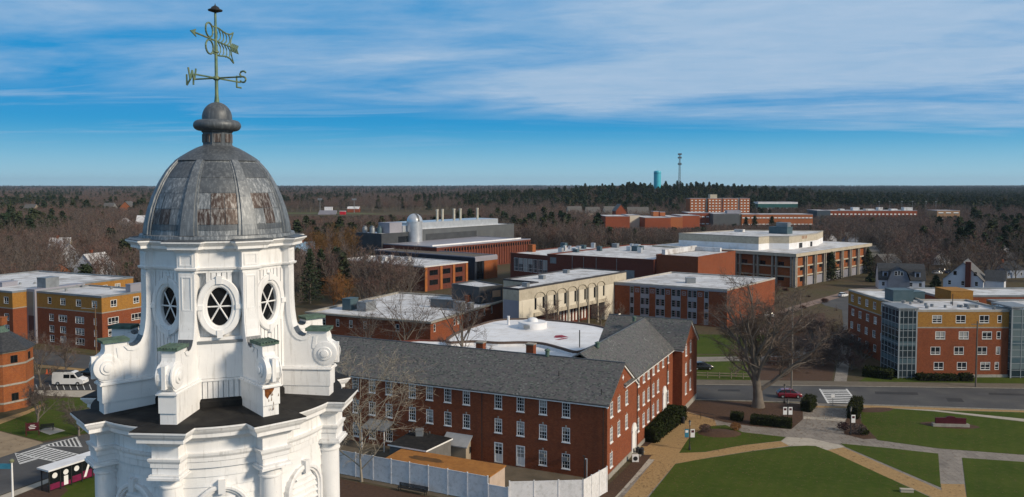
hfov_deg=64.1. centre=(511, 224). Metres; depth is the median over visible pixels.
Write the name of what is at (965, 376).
clipped hedge
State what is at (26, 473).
road
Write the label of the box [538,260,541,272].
window
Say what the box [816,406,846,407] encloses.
path
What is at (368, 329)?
bare tree
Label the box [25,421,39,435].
campus sign
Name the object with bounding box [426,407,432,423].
window
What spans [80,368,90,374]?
parked car
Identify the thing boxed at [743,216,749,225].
evergreen tree
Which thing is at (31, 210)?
pine tree
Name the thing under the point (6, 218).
pine tree
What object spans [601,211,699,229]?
brick complex
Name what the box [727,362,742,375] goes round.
bare tree
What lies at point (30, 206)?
house
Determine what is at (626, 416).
window
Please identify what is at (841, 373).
path
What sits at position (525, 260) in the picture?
window
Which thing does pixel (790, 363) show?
bare tree
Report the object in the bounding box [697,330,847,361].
path
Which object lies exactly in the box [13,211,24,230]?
pine tree
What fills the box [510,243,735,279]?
brick arena
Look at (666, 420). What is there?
clipped hedge
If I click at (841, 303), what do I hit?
side road
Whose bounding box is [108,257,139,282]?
bare tree
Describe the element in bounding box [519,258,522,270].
window
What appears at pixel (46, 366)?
sidewalk
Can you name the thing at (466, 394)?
window
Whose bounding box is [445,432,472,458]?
garden shed
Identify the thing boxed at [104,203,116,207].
house
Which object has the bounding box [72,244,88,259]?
bare tree
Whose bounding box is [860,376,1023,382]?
lawn
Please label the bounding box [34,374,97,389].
car park
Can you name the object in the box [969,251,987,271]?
bare tree
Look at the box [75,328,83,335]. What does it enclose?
window
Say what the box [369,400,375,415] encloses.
window
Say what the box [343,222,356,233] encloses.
pine tree
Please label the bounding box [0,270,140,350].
student residence
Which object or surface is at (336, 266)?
bare tree
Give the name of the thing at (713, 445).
lawn
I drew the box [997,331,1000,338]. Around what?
window
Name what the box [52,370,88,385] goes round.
parked van
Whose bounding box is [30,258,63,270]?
bare tree
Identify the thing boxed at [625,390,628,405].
window
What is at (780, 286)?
bare tree
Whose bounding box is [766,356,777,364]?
shrub
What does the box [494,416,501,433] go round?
window
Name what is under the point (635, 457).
air condenser
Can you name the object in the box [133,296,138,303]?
window
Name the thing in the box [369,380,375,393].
window
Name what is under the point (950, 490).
path
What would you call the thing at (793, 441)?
path
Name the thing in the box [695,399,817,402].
kerb
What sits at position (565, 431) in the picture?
window
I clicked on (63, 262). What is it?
bare tree
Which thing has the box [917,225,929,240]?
pine tree
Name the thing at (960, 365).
window
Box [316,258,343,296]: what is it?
bare tree
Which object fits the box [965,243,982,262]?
bare tree
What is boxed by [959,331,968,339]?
window
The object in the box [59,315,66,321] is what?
window
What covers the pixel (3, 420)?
path
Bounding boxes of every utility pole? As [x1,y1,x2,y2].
[81,304,96,354]
[787,305,797,388]
[971,321,982,386]
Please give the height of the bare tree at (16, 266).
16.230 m
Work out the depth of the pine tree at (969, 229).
376.61 m
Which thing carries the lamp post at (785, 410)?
on the planting bed at (710, 409)
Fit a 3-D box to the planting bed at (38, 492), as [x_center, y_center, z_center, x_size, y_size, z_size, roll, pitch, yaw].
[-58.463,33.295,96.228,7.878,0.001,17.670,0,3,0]
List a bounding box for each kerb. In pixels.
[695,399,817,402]
[697,384,1023,388]
[863,404,1023,409]
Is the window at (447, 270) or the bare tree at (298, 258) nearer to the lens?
the bare tree at (298, 258)
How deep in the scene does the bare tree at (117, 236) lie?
371.85 m
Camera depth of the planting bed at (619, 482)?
105.88 m
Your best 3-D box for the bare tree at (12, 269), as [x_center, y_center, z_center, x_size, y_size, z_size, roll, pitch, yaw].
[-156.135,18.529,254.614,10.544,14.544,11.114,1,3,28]
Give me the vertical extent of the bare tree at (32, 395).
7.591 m
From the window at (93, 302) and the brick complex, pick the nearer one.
the window at (93, 302)
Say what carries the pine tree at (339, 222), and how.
on the ground at (830, 289)
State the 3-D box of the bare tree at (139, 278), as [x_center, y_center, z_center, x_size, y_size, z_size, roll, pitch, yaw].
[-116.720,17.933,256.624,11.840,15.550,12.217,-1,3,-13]
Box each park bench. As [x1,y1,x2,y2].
[39,423,53,430]
[397,482,428,495]
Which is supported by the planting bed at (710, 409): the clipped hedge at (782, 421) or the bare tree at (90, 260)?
the clipped hedge at (782, 421)
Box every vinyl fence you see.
[339,450,487,496]
[487,483,508,496]
[509,479,582,496]
[583,466,607,496]
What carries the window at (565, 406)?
in the brick dormitory at (612, 392)
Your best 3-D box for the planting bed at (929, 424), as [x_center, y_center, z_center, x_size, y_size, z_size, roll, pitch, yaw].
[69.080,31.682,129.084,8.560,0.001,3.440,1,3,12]
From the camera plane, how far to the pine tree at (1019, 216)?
533.37 m
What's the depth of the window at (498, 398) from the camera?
111.07 m
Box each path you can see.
[0,405,42,423]
[616,459,653,496]
[624,412,788,496]
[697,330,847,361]
[762,287,877,333]
[781,437,843,449]
[804,416,845,420]
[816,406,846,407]
[828,447,941,496]
[834,347,850,380]
[863,405,1023,411]
[895,408,1023,420]
[941,484,965,496]
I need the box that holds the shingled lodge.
[626,207,649,214]
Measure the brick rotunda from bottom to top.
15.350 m
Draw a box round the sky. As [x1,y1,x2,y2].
[0,0,1023,185]
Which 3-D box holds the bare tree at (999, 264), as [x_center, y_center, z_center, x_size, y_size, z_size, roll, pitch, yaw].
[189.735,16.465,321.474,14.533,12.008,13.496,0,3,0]
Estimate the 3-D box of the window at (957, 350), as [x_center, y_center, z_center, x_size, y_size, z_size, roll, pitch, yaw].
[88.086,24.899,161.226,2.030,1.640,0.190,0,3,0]
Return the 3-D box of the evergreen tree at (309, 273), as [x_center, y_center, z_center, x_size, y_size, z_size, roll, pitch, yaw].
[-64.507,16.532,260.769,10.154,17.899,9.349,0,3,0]
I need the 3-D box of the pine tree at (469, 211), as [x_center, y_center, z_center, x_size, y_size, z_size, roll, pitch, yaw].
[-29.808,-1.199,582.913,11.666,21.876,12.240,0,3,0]
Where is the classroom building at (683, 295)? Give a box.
[614,272,774,327]
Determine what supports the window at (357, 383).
in the brick dormitory at (612, 392)
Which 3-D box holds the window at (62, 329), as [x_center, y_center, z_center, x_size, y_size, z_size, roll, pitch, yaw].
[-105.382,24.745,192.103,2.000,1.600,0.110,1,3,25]
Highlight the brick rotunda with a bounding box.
[0,316,35,411]
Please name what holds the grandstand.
on the ground at (830, 289)
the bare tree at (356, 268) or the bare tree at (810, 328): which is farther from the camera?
the bare tree at (356, 268)
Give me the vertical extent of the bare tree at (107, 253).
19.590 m
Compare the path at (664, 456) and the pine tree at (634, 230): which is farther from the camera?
the pine tree at (634, 230)
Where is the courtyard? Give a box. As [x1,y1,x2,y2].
[339,440,583,496]
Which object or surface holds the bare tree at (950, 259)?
on the ground at (830, 289)
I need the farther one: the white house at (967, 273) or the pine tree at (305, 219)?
the pine tree at (305, 219)
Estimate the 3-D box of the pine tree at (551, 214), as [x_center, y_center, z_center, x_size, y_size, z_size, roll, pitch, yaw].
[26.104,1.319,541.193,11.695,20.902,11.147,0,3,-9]
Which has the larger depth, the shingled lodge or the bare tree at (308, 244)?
the shingled lodge
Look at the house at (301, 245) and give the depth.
404.93 m
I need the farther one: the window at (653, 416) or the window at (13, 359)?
the window at (13, 359)
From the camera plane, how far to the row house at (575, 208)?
805.22 m
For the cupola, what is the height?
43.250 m
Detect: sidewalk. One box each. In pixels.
[0,479,47,496]
[33,364,84,370]
[35,390,94,396]
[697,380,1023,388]
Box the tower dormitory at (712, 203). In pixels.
[686,194,749,212]
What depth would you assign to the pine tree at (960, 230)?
360.30 m
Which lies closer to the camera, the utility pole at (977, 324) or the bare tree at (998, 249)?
the utility pole at (977, 324)
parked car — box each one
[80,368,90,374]
[697,361,713,369]
[776,388,802,398]
[838,292,847,296]
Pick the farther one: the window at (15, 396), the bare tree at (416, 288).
the bare tree at (416, 288)
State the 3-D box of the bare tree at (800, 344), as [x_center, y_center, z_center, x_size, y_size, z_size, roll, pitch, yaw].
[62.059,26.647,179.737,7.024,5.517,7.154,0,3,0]
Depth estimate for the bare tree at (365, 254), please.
267.11 m
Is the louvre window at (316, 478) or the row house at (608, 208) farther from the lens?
the row house at (608, 208)
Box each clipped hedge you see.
[644,403,687,442]
[730,410,744,421]
[750,413,792,428]
[800,393,817,411]
[845,395,864,418]
[862,365,894,379]
[914,372,959,381]
[958,372,973,380]
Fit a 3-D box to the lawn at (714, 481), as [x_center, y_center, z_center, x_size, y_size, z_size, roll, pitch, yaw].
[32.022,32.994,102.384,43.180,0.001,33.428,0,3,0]
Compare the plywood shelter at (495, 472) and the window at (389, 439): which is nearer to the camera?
the plywood shelter at (495, 472)
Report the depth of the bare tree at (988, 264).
311.07 m
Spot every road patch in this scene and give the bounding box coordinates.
[718,389,739,390]
[875,391,917,394]
[946,398,963,401]
[989,393,1023,395]
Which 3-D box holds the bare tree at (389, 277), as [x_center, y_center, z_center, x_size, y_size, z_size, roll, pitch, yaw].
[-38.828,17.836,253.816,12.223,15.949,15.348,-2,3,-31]
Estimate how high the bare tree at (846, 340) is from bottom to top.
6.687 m
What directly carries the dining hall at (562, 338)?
on the ground at (830, 289)
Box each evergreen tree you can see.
[295,248,324,303]
[311,249,331,291]
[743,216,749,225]
[750,216,758,226]
[768,216,775,225]
[826,252,842,280]
[862,247,875,272]
[865,272,875,282]
[928,275,940,286]
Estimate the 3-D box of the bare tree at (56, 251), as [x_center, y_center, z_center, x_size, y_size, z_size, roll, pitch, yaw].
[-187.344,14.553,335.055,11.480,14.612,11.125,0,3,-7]
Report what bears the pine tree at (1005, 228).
on the ground at (830, 289)
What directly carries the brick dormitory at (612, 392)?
on the ground at (830, 289)
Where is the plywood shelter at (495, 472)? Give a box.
[386,448,505,486]
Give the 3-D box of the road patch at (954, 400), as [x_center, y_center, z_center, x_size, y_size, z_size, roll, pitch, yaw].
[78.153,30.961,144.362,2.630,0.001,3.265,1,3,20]
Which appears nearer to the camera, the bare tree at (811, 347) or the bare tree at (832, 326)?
the bare tree at (811, 347)
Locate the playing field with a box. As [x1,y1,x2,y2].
[288,212,373,213]
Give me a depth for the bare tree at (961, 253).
341.07 m
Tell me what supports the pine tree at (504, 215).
on the ground at (830, 289)
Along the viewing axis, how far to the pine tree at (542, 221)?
483.20 m
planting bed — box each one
[16,484,67,496]
[600,455,650,496]
[686,401,802,428]
[760,349,836,380]
[770,313,827,354]
[844,417,875,438]
[862,407,892,411]
[920,422,979,428]
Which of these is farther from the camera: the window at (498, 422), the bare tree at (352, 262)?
the bare tree at (352, 262)
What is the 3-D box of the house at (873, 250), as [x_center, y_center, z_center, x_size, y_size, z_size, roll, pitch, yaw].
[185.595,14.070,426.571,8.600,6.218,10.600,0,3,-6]
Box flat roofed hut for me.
[388,428,452,455]
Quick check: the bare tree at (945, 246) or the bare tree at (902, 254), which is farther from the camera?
the bare tree at (945, 246)
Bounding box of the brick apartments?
[612,204,625,214]
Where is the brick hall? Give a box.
[305,280,502,340]
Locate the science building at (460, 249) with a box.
[346,208,530,291]
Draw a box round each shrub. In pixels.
[699,424,711,431]
[730,422,740,429]
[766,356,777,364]
[837,422,849,429]
[847,423,867,433]
[857,428,869,434]
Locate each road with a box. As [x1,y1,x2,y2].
[0,434,89,494]
[33,349,89,368]
[696,385,1023,408]
[822,287,866,338]
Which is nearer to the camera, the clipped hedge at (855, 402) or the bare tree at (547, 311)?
the clipped hedge at (855, 402)
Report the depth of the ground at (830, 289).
285.44 m
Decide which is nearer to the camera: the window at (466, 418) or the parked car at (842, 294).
the window at (466, 418)
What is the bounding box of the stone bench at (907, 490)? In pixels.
[900,488,913,492]
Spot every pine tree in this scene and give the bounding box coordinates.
[2,214,12,232]
[11,218,21,229]
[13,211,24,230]
[23,218,35,231]
[27,207,37,221]
[58,211,65,218]
[104,227,117,247]
[115,238,135,268]
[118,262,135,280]
[291,219,302,247]
[301,215,310,229]
[309,219,315,240]
[321,222,330,238]
[326,246,344,279]
[329,222,339,235]
[336,216,343,235]
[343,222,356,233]
[361,220,374,229]
[376,216,384,225]
[466,208,474,217]
[499,210,507,221]
[510,216,515,225]
[520,217,529,234]
[531,212,536,222]
[535,217,546,248]
[548,211,554,223]
[561,212,568,227]
[566,214,571,225]
[590,216,599,242]
[605,226,614,244]
[630,228,638,243]
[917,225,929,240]
[935,216,943,229]
[949,216,963,237]
[950,226,969,262]
[964,220,981,254]
[969,206,976,220]
[972,210,982,221]
[980,232,990,255]
[982,220,994,241]
[988,236,1010,261]
[993,220,997,238]
[998,225,1013,246]
[1002,216,1010,225]
[1006,233,1023,254]
[1007,218,1023,243]
[1015,213,1023,224]
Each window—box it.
[4,297,8,303]
[10,355,17,362]
[12,392,18,400]
[49,314,53,320]
[50,325,53,332]
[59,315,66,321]
[60,298,65,305]
[60,326,65,333]
[75,316,83,323]
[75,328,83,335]
[76,299,80,306]
[76,338,84,344]
[92,301,96,307]
[108,316,118,324]
[111,299,116,306]
[116,477,152,496]
[131,312,140,319]
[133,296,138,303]
[150,276,178,337]
[196,276,241,337]
[199,479,248,496]
[258,272,285,331]
[284,459,322,496]
[352,377,358,391]
[352,397,358,413]
[353,423,358,436]
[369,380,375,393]
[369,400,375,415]
[369,431,375,439]
[385,381,391,395]
[385,428,392,441]
[386,402,392,418]
[398,236,407,242]
[408,384,415,398]
[408,405,415,421]
[426,386,432,400]
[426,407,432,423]
[429,269,437,275]
[429,279,437,284]
[443,268,449,273]
[443,278,449,283]
[444,388,451,403]
[444,409,451,426]
[455,267,461,271]
[455,276,461,281]
[462,391,469,405]
[462,412,469,429]
[477,261,482,278]
[494,395,501,409]
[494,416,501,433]
[514,258,517,270]
[516,397,524,412]
[516,419,524,436]
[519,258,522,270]
[524,258,527,271]
[528,259,532,271]
[533,259,536,272]
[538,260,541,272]
[538,400,546,415]
[538,448,546,466]
[539,422,546,440]
[543,260,546,272]
[561,403,569,418]
[561,425,569,443]
[561,451,569,469]
[610,401,613,418]
[610,425,612,444]
[610,450,612,468]
[617,421,620,437]
[618,394,620,412]
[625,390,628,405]
[625,412,627,430]
[642,411,644,427]
[647,407,649,423]
[652,381,654,397]
[652,402,654,418]
[930,347,940,354]
[932,315,941,323]
[934,362,943,369]
[935,331,945,339]
[954,347,963,354]
[956,315,965,323]
[957,362,966,369]
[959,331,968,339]
[977,347,986,354]
[979,315,989,323]
[980,362,989,369]
[982,331,991,339]
[995,362,998,369]
[997,315,1001,322]
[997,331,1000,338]
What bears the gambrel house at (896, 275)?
on the ground at (830, 289)
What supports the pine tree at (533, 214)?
on the ground at (830, 289)
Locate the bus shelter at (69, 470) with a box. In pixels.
[37,451,94,492]
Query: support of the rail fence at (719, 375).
on the lawn at (721, 366)
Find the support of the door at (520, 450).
in the brick dormitory at (612, 392)
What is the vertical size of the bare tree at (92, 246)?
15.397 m
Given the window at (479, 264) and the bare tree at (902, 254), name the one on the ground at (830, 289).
the bare tree at (902, 254)
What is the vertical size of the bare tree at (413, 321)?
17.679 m
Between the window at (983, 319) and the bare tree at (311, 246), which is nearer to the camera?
the window at (983, 319)
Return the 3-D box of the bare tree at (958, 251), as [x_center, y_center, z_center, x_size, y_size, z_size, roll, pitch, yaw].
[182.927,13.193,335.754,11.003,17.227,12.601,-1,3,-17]
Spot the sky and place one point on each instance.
(93, 92)
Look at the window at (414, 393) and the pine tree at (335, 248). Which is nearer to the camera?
the window at (414, 393)
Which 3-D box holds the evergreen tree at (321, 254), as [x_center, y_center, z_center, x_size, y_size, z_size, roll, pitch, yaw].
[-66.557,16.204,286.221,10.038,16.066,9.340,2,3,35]
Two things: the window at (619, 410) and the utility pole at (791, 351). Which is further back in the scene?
the utility pole at (791, 351)
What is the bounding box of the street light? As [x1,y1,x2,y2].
[0,459,13,496]
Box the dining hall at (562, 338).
[400,316,603,356]
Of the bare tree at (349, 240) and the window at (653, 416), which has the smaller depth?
the window at (653, 416)
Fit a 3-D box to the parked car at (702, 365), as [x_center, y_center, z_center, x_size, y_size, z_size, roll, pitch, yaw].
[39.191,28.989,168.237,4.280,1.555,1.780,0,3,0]
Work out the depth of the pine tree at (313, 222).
448.43 m
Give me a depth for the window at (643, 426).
120.42 m
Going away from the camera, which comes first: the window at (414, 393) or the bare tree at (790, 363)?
the window at (414, 393)
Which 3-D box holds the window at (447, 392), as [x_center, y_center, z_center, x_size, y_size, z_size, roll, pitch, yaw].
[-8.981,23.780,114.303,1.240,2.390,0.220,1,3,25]
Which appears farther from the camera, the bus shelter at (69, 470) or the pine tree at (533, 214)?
the pine tree at (533, 214)
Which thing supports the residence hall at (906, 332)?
on the ground at (830, 289)
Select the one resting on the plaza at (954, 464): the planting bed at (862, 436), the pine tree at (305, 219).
the planting bed at (862, 436)
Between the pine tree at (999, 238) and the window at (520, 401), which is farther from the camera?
the pine tree at (999, 238)
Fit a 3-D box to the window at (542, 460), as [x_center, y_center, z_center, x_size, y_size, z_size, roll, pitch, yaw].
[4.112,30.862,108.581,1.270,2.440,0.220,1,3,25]
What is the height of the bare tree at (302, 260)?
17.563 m
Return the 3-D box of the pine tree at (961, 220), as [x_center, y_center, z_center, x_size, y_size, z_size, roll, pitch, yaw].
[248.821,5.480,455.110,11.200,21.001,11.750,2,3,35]
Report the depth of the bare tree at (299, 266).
276.69 m
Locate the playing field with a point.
(317, 213)
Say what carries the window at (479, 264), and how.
in the science building at (460, 249)
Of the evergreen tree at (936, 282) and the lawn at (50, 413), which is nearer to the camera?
the lawn at (50, 413)
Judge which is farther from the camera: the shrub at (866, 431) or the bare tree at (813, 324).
the bare tree at (813, 324)
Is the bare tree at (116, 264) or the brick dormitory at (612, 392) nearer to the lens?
the brick dormitory at (612, 392)
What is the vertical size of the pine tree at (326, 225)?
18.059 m
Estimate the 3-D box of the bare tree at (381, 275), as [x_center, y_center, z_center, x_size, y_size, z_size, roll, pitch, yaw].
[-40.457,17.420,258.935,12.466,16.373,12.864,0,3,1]
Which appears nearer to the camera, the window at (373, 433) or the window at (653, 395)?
the window at (373, 433)
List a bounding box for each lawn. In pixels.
[0,397,87,440]
[33,343,99,354]
[61,475,94,496]
[649,445,928,496]
[679,425,784,452]
[697,334,763,353]
[697,355,751,379]
[840,443,940,486]
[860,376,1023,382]
[861,409,1023,454]
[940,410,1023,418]
[962,458,1023,496]
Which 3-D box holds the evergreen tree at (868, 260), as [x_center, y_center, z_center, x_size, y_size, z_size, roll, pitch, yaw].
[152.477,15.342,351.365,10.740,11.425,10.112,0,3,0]
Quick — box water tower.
[654,170,660,188]
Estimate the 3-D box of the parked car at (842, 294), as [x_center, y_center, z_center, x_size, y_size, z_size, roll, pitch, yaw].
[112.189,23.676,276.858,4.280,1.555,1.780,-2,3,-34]
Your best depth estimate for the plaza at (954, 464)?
120.53 m
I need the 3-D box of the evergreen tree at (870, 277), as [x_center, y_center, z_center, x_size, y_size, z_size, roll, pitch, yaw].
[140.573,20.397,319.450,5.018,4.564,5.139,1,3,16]
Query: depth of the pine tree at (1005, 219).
521.81 m
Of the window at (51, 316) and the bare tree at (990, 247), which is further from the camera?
the bare tree at (990, 247)
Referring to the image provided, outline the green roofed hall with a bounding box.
[754,202,797,208]
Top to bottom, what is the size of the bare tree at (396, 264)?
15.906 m
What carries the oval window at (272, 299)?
in the cupola
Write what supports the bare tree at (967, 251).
on the ground at (830, 289)
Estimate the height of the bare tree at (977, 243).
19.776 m
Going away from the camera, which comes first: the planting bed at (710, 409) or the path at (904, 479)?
the path at (904, 479)
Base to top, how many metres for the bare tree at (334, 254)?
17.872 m
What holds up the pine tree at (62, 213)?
on the ground at (830, 289)
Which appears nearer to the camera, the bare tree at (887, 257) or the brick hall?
the brick hall
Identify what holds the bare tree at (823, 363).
on the planting bed at (818, 372)
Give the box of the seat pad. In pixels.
[39,426,64,434]
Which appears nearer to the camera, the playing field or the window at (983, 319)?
the window at (983, 319)
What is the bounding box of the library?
[652,222,871,287]
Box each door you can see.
[494,442,502,462]
[516,445,524,466]
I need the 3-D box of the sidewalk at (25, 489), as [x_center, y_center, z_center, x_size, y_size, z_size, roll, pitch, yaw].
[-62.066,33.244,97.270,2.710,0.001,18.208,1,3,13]
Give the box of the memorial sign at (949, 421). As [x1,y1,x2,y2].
[931,416,969,426]
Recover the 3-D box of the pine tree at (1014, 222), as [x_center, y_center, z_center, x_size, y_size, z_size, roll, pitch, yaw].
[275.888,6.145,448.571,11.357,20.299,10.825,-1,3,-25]
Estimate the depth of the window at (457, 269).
304.44 m
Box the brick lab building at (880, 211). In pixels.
[807,207,916,224]
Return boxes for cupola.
[70,4,357,496]
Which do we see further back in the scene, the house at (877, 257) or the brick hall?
the house at (877, 257)
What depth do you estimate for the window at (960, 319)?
160.94 m
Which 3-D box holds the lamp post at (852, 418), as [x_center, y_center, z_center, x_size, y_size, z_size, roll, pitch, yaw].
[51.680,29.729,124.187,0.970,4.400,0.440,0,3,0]
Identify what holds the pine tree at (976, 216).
on the ground at (830, 289)
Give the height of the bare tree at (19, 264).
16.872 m
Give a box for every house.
[23,204,37,207]
[48,235,72,256]
[62,244,78,267]
[72,250,113,274]
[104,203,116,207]
[120,201,132,208]
[136,215,144,223]
[295,239,314,261]
[347,206,360,211]
[567,206,581,213]
[584,207,600,214]
[602,206,614,214]
[841,232,858,241]
[869,245,879,256]
[871,254,901,269]
[875,263,925,288]
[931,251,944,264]
[943,258,1006,286]
[984,259,1023,277]
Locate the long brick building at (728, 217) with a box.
[682,210,812,227]
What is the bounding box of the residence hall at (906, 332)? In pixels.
[848,287,1023,377]
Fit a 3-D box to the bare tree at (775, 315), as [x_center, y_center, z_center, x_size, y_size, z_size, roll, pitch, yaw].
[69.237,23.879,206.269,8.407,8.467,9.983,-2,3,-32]
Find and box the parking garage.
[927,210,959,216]
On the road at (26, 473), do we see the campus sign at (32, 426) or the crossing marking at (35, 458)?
the crossing marking at (35, 458)
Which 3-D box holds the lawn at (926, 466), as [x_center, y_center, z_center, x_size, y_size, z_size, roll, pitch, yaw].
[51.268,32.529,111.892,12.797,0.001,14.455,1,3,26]
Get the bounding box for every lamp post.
[684,420,694,449]
[783,399,791,416]
[849,406,854,434]
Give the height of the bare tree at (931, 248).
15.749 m
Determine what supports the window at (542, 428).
in the brick dormitory at (612, 392)
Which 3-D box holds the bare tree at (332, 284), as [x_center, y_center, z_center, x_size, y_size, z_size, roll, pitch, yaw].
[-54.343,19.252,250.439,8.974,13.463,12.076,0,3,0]
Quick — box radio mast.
[678,153,681,189]
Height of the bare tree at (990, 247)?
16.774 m
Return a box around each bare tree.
[0,263,22,273]
[0,263,30,273]
[3,256,26,272]
[13,252,41,272]
[15,254,37,271]
[16,330,40,351]
[19,378,64,421]
[26,254,48,270]
[27,328,74,386]
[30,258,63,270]
[38,232,57,259]
[43,233,68,262]
[44,246,66,260]
[46,247,67,270]
[47,332,85,369]
[50,260,68,271]
[54,235,77,263]
[54,395,89,435]
[62,231,85,261]
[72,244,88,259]
[75,250,102,273]
[77,240,104,259]
[79,242,97,256]
[87,239,118,274]
[88,252,113,274]
[96,250,122,274]
[104,249,131,275]
[105,263,127,275]
[108,229,126,252]
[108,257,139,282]
[109,243,136,275]
[117,247,139,264]
[118,259,140,282]
[121,250,140,271]
[122,262,140,282]
[294,244,316,294]
[294,247,324,294]
[294,248,317,298]
[294,261,307,299]
[294,275,303,304]
[299,237,320,256]
[302,232,324,268]
[304,221,347,275]
[314,247,329,265]
[314,250,337,290]
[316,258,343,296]
[319,245,349,289]
[320,268,345,304]
[326,250,347,292]
[329,250,353,273]
[332,227,362,256]
[332,268,360,299]
[335,345,435,481]
[341,302,396,339]
[345,244,374,298]
[346,251,359,286]
[349,242,373,294]
[351,247,389,297]
[352,256,386,297]
[354,247,378,298]
[356,244,385,296]
[361,277,448,339]
[363,258,398,293]
[366,275,386,296]
[370,247,402,293]
[372,258,403,294]
[380,253,415,291]
[383,251,409,291]
[391,245,422,291]
[393,264,421,292]
[405,256,425,292]
[427,283,494,349]
[535,299,564,319]
[588,296,616,325]
[613,304,632,314]
[698,266,854,408]
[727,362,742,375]
[773,307,799,333]
[775,282,789,297]
[779,336,808,355]
[779,353,802,369]
[788,290,805,303]
[799,308,836,345]
[799,318,823,338]
[803,342,827,362]
[807,341,836,365]
[813,329,849,357]
[821,320,846,337]
[822,346,851,367]
[830,326,856,348]
[835,328,864,352]
[836,350,868,369]
[849,338,870,354]
[854,344,875,361]
[880,249,899,262]
[888,237,928,265]
[889,231,908,259]
[893,240,917,261]
[898,239,917,263]
[902,234,926,263]
[908,232,936,263]
[915,248,936,274]
[917,240,938,266]
[917,241,940,274]
[918,239,943,265]
[919,251,936,271]
[935,231,956,264]
[936,247,965,272]
[937,245,955,269]
[939,236,976,264]
[945,235,955,259]
[948,243,974,262]
[955,232,985,265]
[956,241,978,265]
[965,231,995,264]
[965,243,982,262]
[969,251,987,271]
[975,242,1003,271]
[975,242,1004,269]
[976,253,1012,273]
[978,249,1004,269]
[979,234,1001,260]
[990,242,1005,257]
[999,248,1023,277]
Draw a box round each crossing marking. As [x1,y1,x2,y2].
[15,437,81,463]
[819,389,852,402]
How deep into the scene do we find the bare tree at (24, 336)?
175.83 m
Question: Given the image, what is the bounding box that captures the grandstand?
[318,207,336,214]
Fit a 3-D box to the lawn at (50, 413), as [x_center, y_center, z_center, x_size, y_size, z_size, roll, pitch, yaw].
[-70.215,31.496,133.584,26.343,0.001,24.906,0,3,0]
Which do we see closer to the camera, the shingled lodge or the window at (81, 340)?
the window at (81, 340)
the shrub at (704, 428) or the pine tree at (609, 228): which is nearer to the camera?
the shrub at (704, 428)
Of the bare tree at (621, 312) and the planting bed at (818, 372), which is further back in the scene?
the bare tree at (621, 312)
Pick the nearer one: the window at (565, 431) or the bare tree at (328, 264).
the window at (565, 431)
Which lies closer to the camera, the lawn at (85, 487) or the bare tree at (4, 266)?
the lawn at (85, 487)
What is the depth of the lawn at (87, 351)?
187.35 m
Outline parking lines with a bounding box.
[36,384,91,389]
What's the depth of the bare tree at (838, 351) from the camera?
169.36 m
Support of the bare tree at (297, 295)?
on the ground at (830, 289)
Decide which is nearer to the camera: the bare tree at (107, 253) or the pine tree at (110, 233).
the bare tree at (107, 253)
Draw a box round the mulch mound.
[698,429,740,437]
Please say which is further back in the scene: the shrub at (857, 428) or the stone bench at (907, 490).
the shrub at (857, 428)
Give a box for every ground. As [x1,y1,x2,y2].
[0,185,1023,496]
[340,479,428,496]
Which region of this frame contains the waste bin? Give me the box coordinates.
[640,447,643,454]
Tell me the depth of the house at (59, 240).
406.25 m
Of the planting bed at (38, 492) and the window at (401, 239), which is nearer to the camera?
the planting bed at (38, 492)
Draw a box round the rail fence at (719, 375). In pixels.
[697,372,748,378]
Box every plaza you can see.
[0,431,41,456]
[618,403,1023,496]
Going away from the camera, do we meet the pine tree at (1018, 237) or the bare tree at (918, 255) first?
the bare tree at (918, 255)
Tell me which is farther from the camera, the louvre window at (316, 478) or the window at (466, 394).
the window at (466, 394)
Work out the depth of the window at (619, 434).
109.35 m
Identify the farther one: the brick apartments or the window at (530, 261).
the brick apartments
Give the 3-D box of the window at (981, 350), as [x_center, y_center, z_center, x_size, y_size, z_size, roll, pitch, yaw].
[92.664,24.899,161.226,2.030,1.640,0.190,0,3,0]
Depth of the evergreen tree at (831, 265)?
322.25 m
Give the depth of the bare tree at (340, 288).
245.86 m
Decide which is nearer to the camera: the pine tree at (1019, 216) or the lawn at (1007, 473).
the lawn at (1007, 473)
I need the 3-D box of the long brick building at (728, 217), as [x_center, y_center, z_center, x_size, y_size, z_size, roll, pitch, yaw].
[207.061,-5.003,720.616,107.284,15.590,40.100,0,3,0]
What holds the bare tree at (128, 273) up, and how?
on the ground at (830, 289)
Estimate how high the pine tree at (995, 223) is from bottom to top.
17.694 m
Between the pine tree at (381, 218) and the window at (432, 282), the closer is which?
the window at (432, 282)
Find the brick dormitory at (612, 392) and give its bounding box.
[331,314,698,479]
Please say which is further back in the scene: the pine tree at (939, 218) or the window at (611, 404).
the pine tree at (939, 218)
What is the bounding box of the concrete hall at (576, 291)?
[503,268,625,322]
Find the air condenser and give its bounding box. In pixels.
[632,454,638,461]
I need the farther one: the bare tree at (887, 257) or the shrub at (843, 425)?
the bare tree at (887, 257)

